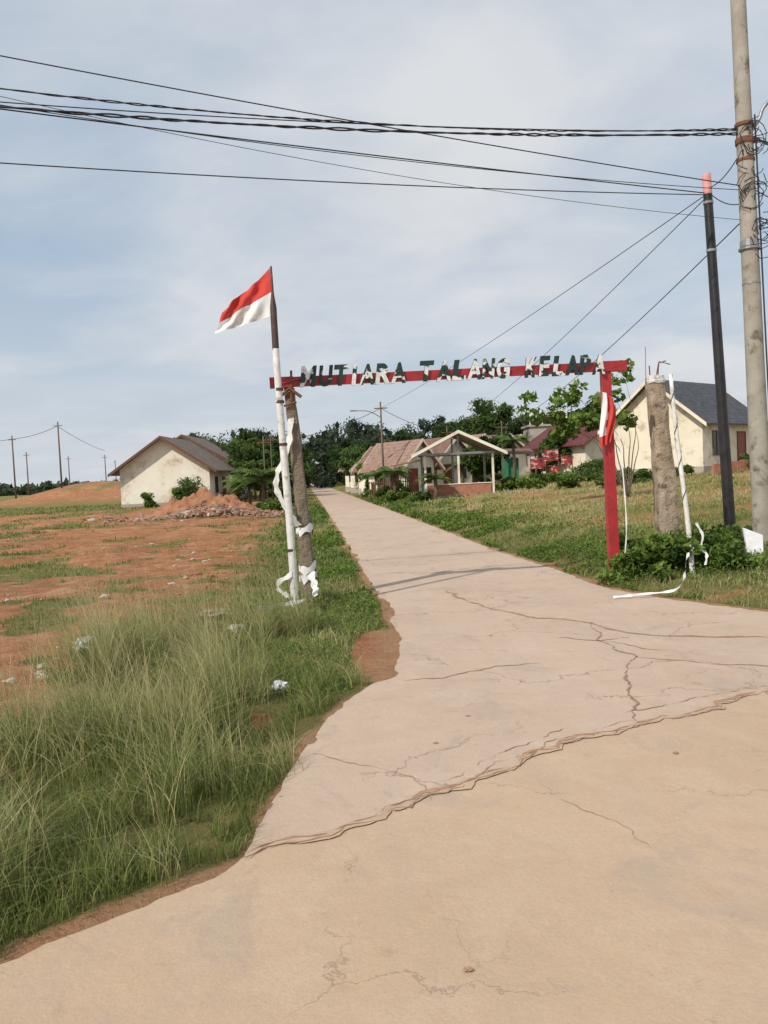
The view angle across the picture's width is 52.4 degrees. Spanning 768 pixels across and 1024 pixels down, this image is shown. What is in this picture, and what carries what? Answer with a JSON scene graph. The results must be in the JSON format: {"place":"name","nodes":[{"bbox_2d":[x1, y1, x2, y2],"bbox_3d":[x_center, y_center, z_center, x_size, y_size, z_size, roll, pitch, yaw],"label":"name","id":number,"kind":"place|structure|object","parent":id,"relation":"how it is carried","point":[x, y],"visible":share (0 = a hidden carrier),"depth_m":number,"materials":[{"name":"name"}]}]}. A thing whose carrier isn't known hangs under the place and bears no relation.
{"place":"outdoors","nodes":[
{"label":"outdoors","id":0,"kind":"place"},
{"bbox_2d":[0,693,767,1023],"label":"road","id":1,"kind":"structure","parent":0,"point":[526,893],"depth_m":3.48,"materials":[{"name":"concrete"}]},
{"bbox_2d":[0,471,767,963],"bbox_3d":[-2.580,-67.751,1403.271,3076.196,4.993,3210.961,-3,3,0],"label":"ground","id":2,"kind":"structure","parent":0,"point":[376,651],"depth_m":13.16,"materials":[{"name":"soil"}]},
{"bbox_2d":[0,477,118,495],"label":"wood","id":3,"kind":"object","parent":2,"relation":"on","point":[7,489],"visible":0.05,"depth_m":304.71,"materials":[{"name":"green plant"}]},
{"bbox_2d":[56,422,62,487],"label":"street pole","id":4,"kind":"object","parent":2,"relation":"on","point":[57,425],"visible":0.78,"depth_m":94.63,"materials":[{"name":"brown wood"}]},
{"bbox_2d":[140,492,158,507],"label":"bush","id":5,"kind":"object","parent":2,"relation":"on","point":[148,502],"visible":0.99,"depth_m":60.59,"materials":[{"name":"green plant"}]},
{"bbox_2d":[107,436,234,507],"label":"house","id":6,"kind":"structure","parent":2,"relation":"on","point":[158,466],"depth_m":61.90,"materials":[{"name":"white paint"}]},
{"bbox_2d":[171,486,189,499],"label":"bush","id":7,"kind":"object","parent":2,"relation":"on","point":[178,490],"visible":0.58,"depth_m":60.92,"materials":[{"name":"green plant"}]},
{"bbox_2d":[0,546,375,957],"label":"grass","id":8,"kind":"structure","parent":2,"relation":"on","point":[99,664],"depth_m":5.69,"materials":[{"name":"plant"}]},
{"bbox_2d":[100,487,276,524],"bbox_3d":[-10.238,-0.615,45.000,9.200,1.687,9.200,-3,3,0],"label":"dirt mound","id":9,"kind":"object","parent":2,"relation":"on","point":[172,504],"visible":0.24,"depth_m":44.52,"materials":[{"name":"orange soil"}]},
{"bbox_2d":[174,476,202,499],"bbox_3d":[-15.400,-1.693,61.171,2.540,2.227,1.867,-3,3,0],"label":"bush","id":10,"kind":"object","parent":2,"relation":"on","point":[188,484],"visible":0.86,"depth_m":60.91,"materials":[{"name":"green plant"}]},
{"bbox_2d":[57,500,344,525],"bbox_3d":[-9.690,-0.111,43.158,16.066,1.140,7.829,-3,3,0],"label":"rubble","id":11,"kind":"object","parent":2,"relation":"on","point":[218,509],"visible":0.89,"depth_m":42.16,"materials":[{"name":"grey brick"}]},
{"bbox_2d":[176,434,247,498],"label":"house","id":12,"kind":"structure","parent":2,"relation":"on","point":[212,448],"depth_m":74.49,"materials":[{"name":"white paint"}]},
{"bbox_2d":[74,505,387,698],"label":"weeds","id":13,"kind":"object","parent":2,"relation":"on","point":[331,538],"visible":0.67,"depth_m":12.18,"materials":[{"name":"green plant"}]},
{"bbox_2d":[221,484,255,501],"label":"bush","id":14,"kind":"object","parent":2,"relation":"on","point":[241,491],"visible":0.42,"depth_m":63.92,"materials":[{"name":"green plant"}]},
{"bbox_2d":[218,474,272,504],"bbox_3d":[-9.843,-1.556,56.818,4.182,2.414,3.963,-4,3,-29],"label":"palm tree","id":15,"kind":"object","parent":2,"relation":"on","point":[256,483],"visible":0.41,"depth_m":56.69,"materials":[{"name":"green plant"}]},
{"bbox_2d":[219,428,275,466],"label":"tree","id":16,"kind":"object","parent":2,"relation":"on","point":[245,435],"visible":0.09,"depth_m":80.32,"materials":[{"name":"green plant"}]},
{"bbox_2d":[225,437,279,498],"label":"tree","id":17,"kind":"object","parent":2,"relation":"on","point":[249,450],"visible":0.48,"depth_m":70.82,"materials":[{"name":"green plant"}]},
{"bbox_2d":[232,459,281,501],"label":"tree","id":18,"kind":"object","parent":2,"relation":"on","point":[258,464],"visible":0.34,"depth_m":65.34,"materials":[{"name":"green plant"}]},
{"bbox_2d":[222,467,292,502],"bbox_3d":[-8.632,-1.707,54.927,5.774,2.822,4.827,0,4,45],"label":"palm tree","id":19,"kind":"object","parent":2,"relation":"on","point":[252,476],"visible":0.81,"depth_m":54.26,"materials":[{"name":"green plant"}]},
{"bbox_2d":[260,499,282,510],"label":"bush","id":20,"kind":"object","parent":2,"relation":"on","point":[272,505],"visible":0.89,"depth_m":45.67,"materials":[{"name":"green plant"}]},
{"bbox_2d":[258,435,289,490],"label":"tree","id":21,"kind":"object","parent":2,"relation":"on","point":[275,446],"visible":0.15,"depth_m":86.59,"materials":[{"name":"green plant"}]},
{"bbox_2d":[270,266,298,606],"bbox_3d":[-1.476,-0.997,11.504,0.244,5.222,0.127,0,3,38],"label":"flag pole","id":22,"kind":"object","parent":2,"relation":"on","point":[291,550],"visible":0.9,"depth_m":11.47,"materials":[{"name":"white paint"}]},
{"bbox_2d":[215,268,270,332],"bbox_3d":[-2.081,-3.115,11.516,0.899,0.900,0.188,-2,3,12],"label":"flag","id":23,"kind":"object","parent":22,"relation":"attached to","point":[251,303],"visible":1,"depth_m":11.49,"materials":[{"name":"red fabric"}]},
{"bbox_2d":[272,457,313,492],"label":"tree","id":24,"kind":"object","parent":2,"relation":"on","point":[308,472],"visible":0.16,"depth_m":83.10,"materials":[{"name":"green plant"}]},
{"bbox_2d":[325,436,369,460],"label":"tree","id":25,"kind":"object","parent":2,"relation":"on","point":[334,450],"visible":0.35,"depth_m":115.16,"materials":[{"name":"green plant"}]},
{"bbox_2d":[342,470,358,493],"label":"house","id":26,"kind":"structure","parent":2,"relation":"on","point":[354,488],"depth_m":85.98,"materials":[{"name":"white paint"}]},
{"bbox_2d":[338,446,366,473],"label":"tree","id":27,"kind":"object","parent":2,"relation":"on","point":[346,464],"visible":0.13,"depth_m":83.69,"materials":[{"name":"green plant"}]},
{"bbox_2d":[342,443,372,475],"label":"tree","id":28,"kind":"object","parent":2,"relation":"on","point":[366,446],"visible":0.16,"depth_m":89.39,"materials":[{"name":"green plant"}]},
{"bbox_2d":[351,446,374,496],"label":"house","id":29,"kind":"structure","parent":2,"relation":"on","point":[365,456],"depth_m":71.03,"materials":[{"name":"white paint"}]},
{"bbox_2d":[350,402,386,485],"bbox_3d":[-1.035,-4.604,59.846,2.850,7.600,0.200,-3,3,0],"label":"street pole","id":30,"kind":"object","parent":2,"relation":"on","point":[380,408],"visible":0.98,"depth_m":59.71,"materials":[{"name":"brown wood"}]},
{"bbox_2d":[389,197,702,403],"bbox_3d":[3.131,-7.111,37.709,0.019,0.428,44.508,-3,3,-9],"label":"power cable","id":31,"kind":"object","parent":30,"relation":"attached to","point":[581,280],"visible":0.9,"depth_m":21.28,"materials":[{"name":"rubber"}]},
{"bbox_2d":[355,468,388,491],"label":"palm tree","id":32,"kind":"object","parent":2,"relation":"on","point":[368,474],"visible":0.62,"depth_m":61.77,"materials":[{"name":"green plant"}]},
{"bbox_2d":[0,468,767,959],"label":"grass","id":33,"kind":"structure","parent":2,"relation":"on","point":[72,890],"depth_m":6.96,"materials":[{"name":"plant"}]},
{"bbox_2d":[372,466,411,495],"bbox_3d":[0.554,-2.052,56.000,3.253,2.513,2.924,-2,3,16],"label":"palm tree","id":34,"kind":"object","parent":2,"relation":"on","point":[396,470],"visible":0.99,"depth_m":55.80,"materials":[{"name":"green plant"}]},
{"bbox_2d":[369,475,418,498],"bbox_3d":[0.729,-1.718,57.509,3.786,1.814,0.088,-2,3,16],"label":"fence","id":35,"kind":"object","parent":2,"relation":"on","point":[398,481],"visible":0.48,"depth_m":57.37,"materials":[{"name":"metal"}]},
{"bbox_2d":[174,405,616,489],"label":"wood","id":36,"kind":"object","parent":2,"relation":"on","point":[317,446],"visible":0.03,"depth_m":147.29,"materials":[{"name":"green plant"}]},
{"bbox_2d":[384,490,407,500],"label":"bush","id":37,"kind":"object","parent":2,"relation":"on","point":[389,495],"visible":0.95,"depth_m":50.88,"materials":[{"name":"green plant"}]},
{"bbox_2d":[358,439,444,492],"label":"house","id":38,"kind":"structure","parent":2,"relation":"on","point":[397,452],"depth_m":61.94,"materials":[{"name":"white paint"}]},
{"bbox_2d":[408,468,417,490],"bbox_3d":[2.301,-2.337,61.038,0.940,2.140,0.110,-5,3,-35],"label":"door","id":39,"kind":"structure","parent":38,"relation":"in","point":[414,472],"depth_m":61.07,"materials":[{"name":"brown wood"}]},
{"bbox_2d":[393,428,417,440],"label":"tree","id":40,"kind":"object","parent":2,"relation":"on","point":[401,435],"visible":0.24,"depth_m":115.92,"materials":[{"name":"green plant"}]},
{"bbox_2d":[409,491,430,501],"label":"bush","id":41,"kind":"object","parent":2,"relation":"on","point":[417,495],"visible":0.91,"depth_m":47.85,"materials":[{"name":"green plant"}]},
{"bbox_2d":[416,473,453,499],"bbox_3d":[3.073,-1.519,47.831,2.509,1.802,2.272,-3,3,0],"label":"palm tree","id":42,"kind":"object","parent":2,"relation":"on","point":[439,477],"visible":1,"depth_m":47.68,"materials":[{"name":"green plant"}]},
{"bbox_2d":[433,420,461,437],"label":"tree","id":43,"kind":"object","parent":2,"relation":"on","point":[442,428],"visible":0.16,"depth_m":95.54,"materials":[{"name":"green plant"}]},
{"bbox_2d":[269,354,626,597],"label":"entrance gate","id":44,"kind":"structure","parent":2,"relation":"on","point":[604,369],"depth_m":12.59,"materials":[{"name":"red paint"}]},
{"bbox_2d":[254,571,318,610],"bbox_3d":[-1.281,1.159,11.320,0.389,0.328,2.205,-2,3,17],"label":"cloth ribbon","id":45,"kind":"object","parent":44,"relation":"attached to","point":[311,577],"visible":0.57,"depth_m":12.01,"materials":[{"name":"fabric"}]},
{"bbox_2d":[273,418,301,526],"bbox_3d":[-1.537,-0.617,12.247,0.432,1.723,0.129,-4,3,-22],"label":"cloth ribbon","id":46,"kind":"object","parent":44,"relation":"hanging from","point":[289,439],"visible":0.72,"depth_m":12.25,"materials":[{"name":"fabric"}]},
{"bbox_2d":[296,518,312,536],"bbox_3d":[-1.280,0.250,12.525,0.274,0.301,0.276,-3,3,0],"label":"cloth ribbon","id":47,"kind":"object","parent":44,"relation":"attached to","point":[307,528],"visible":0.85,"depth_m":12.42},
{"bbox_2d":[298,557,316,584],"bbox_3d":[-1.229,0.924,12.558,0.285,0.514,0.287,-3,3,0],"label":"cloth ribbon","id":48,"kind":"object","parent":44,"relation":"attached to","point":[312,568],"visible":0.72,"depth_m":12.44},
{"bbox_2d":[599,392,615,447],"bbox_3d":[3.729,-1.540,12.989,0.287,0.950,0.090,-3,3,0],"label":"flag","id":49,"kind":"object","parent":44,"relation":"attached to","point":[608,417],"visible":1,"depth_m":12.99,"materials":[{"name":"red fabric"}]},
{"bbox_2d":[618,428,626,562],"bbox_3d":[3.958,-0.275,12.923,0.106,2.250,0.165,-2,3,18],"label":"cloth ribbon","id":50,"kind":"object","parent":44,"relation":"hanging from","point":[624,492],"visible":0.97,"depth_m":12.98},
{"bbox_2d":[424,437,471,483],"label":"house","id":51,"kind":"structure","parent":2,"relation":"on","point":[444,447],"depth_m":63.66,"materials":[{"name":"white paint"}]},
{"bbox_2d":[443,464,451,483],"bbox_3d":[5.254,-2.816,63.481,0.940,2.140,0.110,-4,3,-32],"label":"door","id":52,"kind":"structure","parent":51,"relation":"in","point":[448,474],"depth_m":63.43,"materials":[{"name":"brown wood"}]},
{"bbox_2d":[391,430,507,498],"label":"pavilion","id":53,"kind":"structure","parent":2,"relation":"on","point":[459,488],"depth_m":48.92,"materials":[{"name":"white paint"}]},
{"bbox_2d":[459,445,495,481],"bbox_3d":[7.378,-3.715,61.227,2.849,3.938,2.623,-3,3,-11],"label":"tree","id":54,"kind":"object","parent":2,"relation":"on","point":[473,464],"visible":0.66,"depth_m":60.83,"materials":[{"name":"green plant"}]},
{"bbox_2d":[451,397,516,434],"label":"tree","id":55,"kind":"object","parent":2,"relation":"on","point":[488,417],"visible":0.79,"depth_m":84.18,"materials":[{"name":"green plant"}]},
{"bbox_2d":[466,434,510,482],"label":"house","id":56,"kind":"structure","parent":2,"relation":"on","point":[474,480],"depth_m":66.61,"materials":[{"name":"white paint"}]},
{"bbox_2d":[478,473,512,483],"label":"bush","id":57,"kind":"object","parent":2,"relation":"on","point":[499,476],"visible":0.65,"depth_m":54.75,"materials":[{"name":"green plant"}]},
{"bbox_2d":[479,431,516,482],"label":"tree","id":58,"kind":"object","parent":2,"relation":"on","point":[493,440],"visible":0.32,"depth_m":65.16,"materials":[{"name":"green plant"}]},
{"bbox_2d":[488,433,528,476],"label":"house","id":59,"kind":"structure","parent":2,"relation":"on","point":[522,462],"depth_m":75.82,"materials":[{"name":"white paint"}]},
{"bbox_2d":[495,480,524,490],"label":"bush","id":60,"kind":"object","parent":2,"relation":"on","point":[511,485],"visible":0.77,"depth_m":49.86,"materials":[{"name":"green plant"}]},
{"bbox_2d":[495,435,530,481],"bbox_3d":[9.521,-3.754,56.826,3.016,3.761,3.419,-3,3,0],"label":"palm tree","id":61,"kind":"object","parent":2,"relation":"on","point":[508,439],"visible":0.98,"depth_m":56.78,"materials":[{"name":"green plant"}]},
{"bbox_2d":[504,417,525,434],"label":"tree","id":62,"kind":"object","parent":2,"relation":"on","point":[515,429],"visible":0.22,"depth_m":99.09,"materials":[{"name":"green plant"}]},
{"bbox_2d":[501,449,536,478],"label":"market shack","id":63,"kind":"structure","parent":2,"relation":"on","point":[507,466],"depth_m":57.93,"materials":[{"name":"green tile"}]},
{"bbox_2d":[515,476,547,489],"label":"bush","id":64,"kind":"object","parent":2,"relation":"on","point":[528,482],"visible":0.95,"depth_m":46.38,"materials":[{"name":"green plant"}]},
{"bbox_2d":[530,456,545,472],"bbox_3d":[11.078,-2.948,55.977,1.157,2.100,0.080,-3,3,0],"label":"banner","id":65,"kind":"object","parent":2,"relation":"on","point":[537,463],"visible":0.75,"depth_m":55.91,"materials":[{"name":"red fabric"}]},
{"bbox_2d":[521,410,567,439],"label":"unfinished building","id":66,"kind":"structure","parent":2,"relation":"on","point":[532,431],"depth_m":85.71,"materials":[{"name":"paint"}]},
{"bbox_2d":[541,449,558,473],"bbox_3d":[12.257,-3.422,57.459,1.257,2.500,0.080,-3,3,0],"label":"banner","id":67,"kind":"object","parent":2,"relation":"on","point":[551,455],"visible":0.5,"depth_m":57.38,"materials":[{"name":"red fabric"}]},
{"bbox_2d":[537,437,573,465],"bbox_3d":[14.104,-4.692,63.655,2.984,4.025,2.892,-3,3,0],"label":"tree","id":68,"kind":"object","parent":2,"relation":"on","point":[545,444],"visible":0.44,"depth_m":63.25,"materials":[{"name":"green plant"}]},
{"bbox_2d":[521,425,602,473],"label":"house","id":69,"kind":"structure","parent":2,"relation":"on","point":[582,448],"depth_m":62.15,"materials":[{"name":"beige paint"}]},
{"bbox_2d":[546,470,580,487],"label":"bush","id":70,"kind":"object","parent":2,"relation":"on","point":[567,479],"visible":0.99,"depth_m":43.69,"materials":[{"name":"green plant"}]},
{"bbox_2d":[366,491,767,598],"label":"weeds","id":71,"kind":"object","parent":2,"relation":"on","point":[450,516],"visible":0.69,"depth_m":20.19,"materials":[{"name":"green plant"}]},
{"bbox_2d":[561,455,572,472],"bbox_3d":[13.366,-3.251,56.969,0.857,1.950,0.080,-3,3,0],"label":"banner","id":72,"kind":"object","parent":2,"relation":"on","point":[567,460],"visible":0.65,"depth_m":56.91,"materials":[{"name":"red fabric"}]},
{"bbox_2d":[516,358,638,496],"bbox_3d":[7.708,-3.255,30.941,4.924,5.529,2.339,-2,3,7],"label":"tree","id":73,"kind":"object","parent":2,"relation":"on","point":[570,426],"visible":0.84,"depth_m":30.79,"materials":[{"name":"green plant"}]},
{"bbox_2d":[562,462,603,475],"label":"bush","id":74,"kind":"object","parent":2,"relation":"on","point":[584,466],"visible":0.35,"depth_m":55.23,"materials":[{"name":"green plant"}]},
{"bbox_2d":[572,466,602,481],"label":"bush","id":75,"kind":"object","parent":2,"relation":"on","point":[594,474],"visible":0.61,"depth_m":48.16,"materials":[{"name":"green plant"}]},
{"bbox_2d":[594,470,649,486],"bbox_3d":[12.427,-1.776,41.139,3.132,1.045,1.977,-3,3,0],"label":"bush","id":76,"kind":"object","parent":2,"relation":"on","point":[601,479],"visible":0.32,"depth_m":40.66,"materials":[{"name":"green plant"}]},
{"bbox_2d":[599,531,650,569],"bbox_3d":[4.486,0.678,13.687,1.382,0.760,1.259,-3,3,0],"label":"bush","id":77,"kind":"object","parent":2,"relation":"on","point":[622,537],"visible":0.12,"depth_m":13.66,"materials":[{"name":"green plant"}]},
{"bbox_2d":[594,547,660,581],"bbox_3d":[4.179,0.856,13.080,1.399,0.578,0.722,-4,3,-34],"label":"bush","id":78,"kind":"object","parent":2,"relation":"on","point":[626,558],"visible":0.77,"depth_m":12.89,"materials":[{"name":"green plant"}]},
{"bbox_2d":[623,466,651,479],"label":"bush","id":79,"kind":"object","parent":2,"relation":"on","point":[643,472],"visible":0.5,"depth_m":42.74,"materials":[{"name":"green plant"}]},
{"bbox_2d":[645,360,681,536],"bbox_3d":[5.032,-0.776,13.995,0.581,3.863,0.489,-3,3,0],"label":"concrete post","id":80,"kind":"object","parent":2,"relation":"on","point":[667,515],"visible":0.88,"depth_m":13.84,"materials":[{"name":"concrete"}]},
{"bbox_2d":[628,530,705,580],"bbox_3d":[4.709,0.692,12.897,1.415,0.808,1.386,-3,3,0],"label":"bush","id":81,"kind":"object","parent":2,"relation":"on","point":[655,544],"visible":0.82,"depth_m":12.77,"materials":[{"name":"green plant"}]},
{"bbox_2d":[598,380,748,475],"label":"house","id":82,"kind":"structure","parent":2,"relation":"on","point":[696,410],"depth_m":46.31,"materials":[{"name":"beige paint"}]},
{"bbox_2d":[712,430,719,455],"bbox_3d":[19.162,-3.983,44.933,1.040,1.440,0.100,-5,4,-40],"label":"window","id":83,"kind":"structure","parent":82,"relation":"in","point":[715,440],"depth_m":44.81,"materials":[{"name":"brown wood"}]},
{"bbox_2d":[737,431,746,460],"bbox_3d":[21.479,-3.680,46.879,1.090,2.340,0.110,-5,4,-40],"label":"door","id":84,"kind":"structure","parent":82,"relation":"in","point":[741,435],"depth_m":46.84,"materials":[{"name":"brown wood"}]},
{"bbox_2d":[669,374,694,573],"bbox_3d":[4.800,-0.544,12.550,0.326,3.357,0.094,-1,3,22],"label":"painted pole","id":85,"kind":"object","parent":2,"relation":"on","point":[682,479],"visible":0.94,"depth_m":12.52,"materials":[{"name":"white paint"}]},
{"bbox_2d":[675,464,694,476],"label":"bush","id":86,"kind":"object","parent":2,"relation":"on","point":[687,468],"visible":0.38,"depth_m":42.32,"materials":[{"name":"green plant"}]},
{"bbox_2d":[659,522,764,570],"bbox_3d":[5.096,0.584,12.945,1.287,0.800,1.914,-4,3,-29],"label":"bush","id":87,"kind":"object","parent":2,"relation":"on","point":[733,547],"visible":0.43,"depth_m":12.80,"materials":[{"name":"green plant"}]},
{"bbox_2d":[692,527,742,545],"bbox_3d":[5.702,0.580,13.466,1.068,0.668,0.815,-3,3,0],"label":"bush","id":88,"kind":"object","parent":2,"relation":"on","point":[729,538],"visible":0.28,"depth_m":13.35,"materials":[{"name":"green plant"}]},
{"bbox_2d":[702,172,735,525],"bbox_3d":[6.840,-3.011,15.889,0.530,7.622,0.230,-3,3,0],"label":"power pole","id":89,"kind":"object","parent":2,"relation":"on","point":[723,433],"visible":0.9,"depth_m":15.82,"materials":[{"name":"black paint"}]},
{"bbox_2d":[0,108,703,192],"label":"power cable","id":90,"kind":"object","parent":89,"relation":"attached to","point":[338,150],"visible":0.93,"depth_m":13.33,"materials":[{"name":"rubber"}]},
{"bbox_2d":[0,162,704,194],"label":"power cable","id":91,"kind":"object","parent":89,"relation":"attached to","point":[334,181],"visible":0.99,"depth_m":13.28,"materials":[{"name":"rubber"}]},
{"bbox_2d":[448,200,702,431],"bbox_3d":[5.910,-6.534,40.746,0.019,2.023,50.015,-3,3,-1],"label":"power cable","id":92,"kind":"object","parent":89,"relation":"attached to","point":[617,285],"visible":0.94,"depth_m":19.90,"materials":[{"name":"rubber"}]},
{"bbox_2d":[711,459,749,474],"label":"garden wall","id":93,"kind":"structure","parent":2,"relation":"on","point":[739,465],"depth_m":40.95,"materials":[{"name":"red brick"}]},
{"bbox_2d":[709,523,751,543],"bbox_3d":[6.900,0.473,15.394,0.788,0.517,1.048,-4,3,-32],"label":"bush","id":94,"kind":"object","parent":2,"relation":"on","point":[736,527],"visible":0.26,"depth_m":15.32,"materials":[{"name":"green plant"}]},
{"bbox_2d":[709,544,767,570],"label":"bush","id":95,"kind":"object","parent":2,"relation":"on","point":[719,553],"visible":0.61,"depth_m":12.46,"materials":[{"name":"green plant"}]},
{"bbox_2d":[730,0,767,544],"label":"utility pole","id":96,"kind":"object","parent":2,"relation":"on","point":[745,141],"visible":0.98,"depth_m":14.70,"materials":[{"name":"concrete"}]},
{"bbox_2d":[0,105,737,136],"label":"power cable","id":97,"kind":"object","parent":96,"relation":"attached to","point":[338,128],"visible":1,"depth_m":12.95,"materials":[{"name":"rubber"}]},
{"bbox_2d":[0,88,737,131],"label":"power cable","id":98,"kind":"object","parent":96,"relation":"attached to","point":[178,108],"visible":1,"depth_m":12.89,"materials":[{"name":"rubber"}]},
{"bbox_2d":[0,101,737,131],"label":"power cable","id":99,"kind":"object","parent":96,"relation":"attached to","point":[292,120],"visible":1,"depth_m":12.56,"materials":[{"name":"rubber"}]},
{"bbox_2d":[0,55,739,185],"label":"power cable","id":100,"kind":"object","parent":96,"relation":"attached to","point":[352,120],"visible":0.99,"depth_m":12.87,"materials":[{"name":"rubber"}]},
{"bbox_2d":[0,104,739,189],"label":"power cable","id":101,"kind":"object","parent":96,"relation":"attached to","point":[373,157],"visible":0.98,"depth_m":13.03,"materials":[{"name":"rubber"}]},
{"bbox_2d":[0,96,739,219],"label":"power cable","id":102,"kind":"object","parent":96,"relation":"attached to","point":[372,171],"visible":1,"depth_m":13.06,"materials":[{"name":"rubber"}]},
{"bbox_2d":[503,223,739,426],"bbox_3d":[8.083,-6.074,38.270,0.023,1.404,47.068,-2,3,3],"label":"power cable","id":103,"kind":"object","parent":96,"relation":"attached to","point":[652,307],"visible":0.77,"depth_m":20.14,"materials":[{"name":"rubber"}]},
{"bbox_2d":[742,528,762,553],"bbox_3d":[6.491,0.537,13.666,0.320,0.530,0.220,-3,3,0],"label":"marker board","id":104,"kind":"object","parent":2,"relation":"on","point":[753,540],"visible":0.64,"depth_m":13.66,"materials":[{"name":"white plastic"}]},
{"bbox_2d":[0,0,767,486],"label":"sky","id":105,"kind":"structure","parent":0,"point":[116,287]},
{"bbox_2d":[244,484,767,859],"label":"road","id":106,"kind":"structure","parent":0,"point":[557,659],"depth_m":7.44,"materials":[{"name":"concrete"}]},
{"bbox_2d":[613,547,693,597],"bbox_3d":[4.286,0.909,11.734,1.960,0.592,0.512,-4,3,-33],"label":"cloth ribbon","id":107,"kind":"object","parent":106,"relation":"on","point":[666,591],"visible":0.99,"depth_m":11.43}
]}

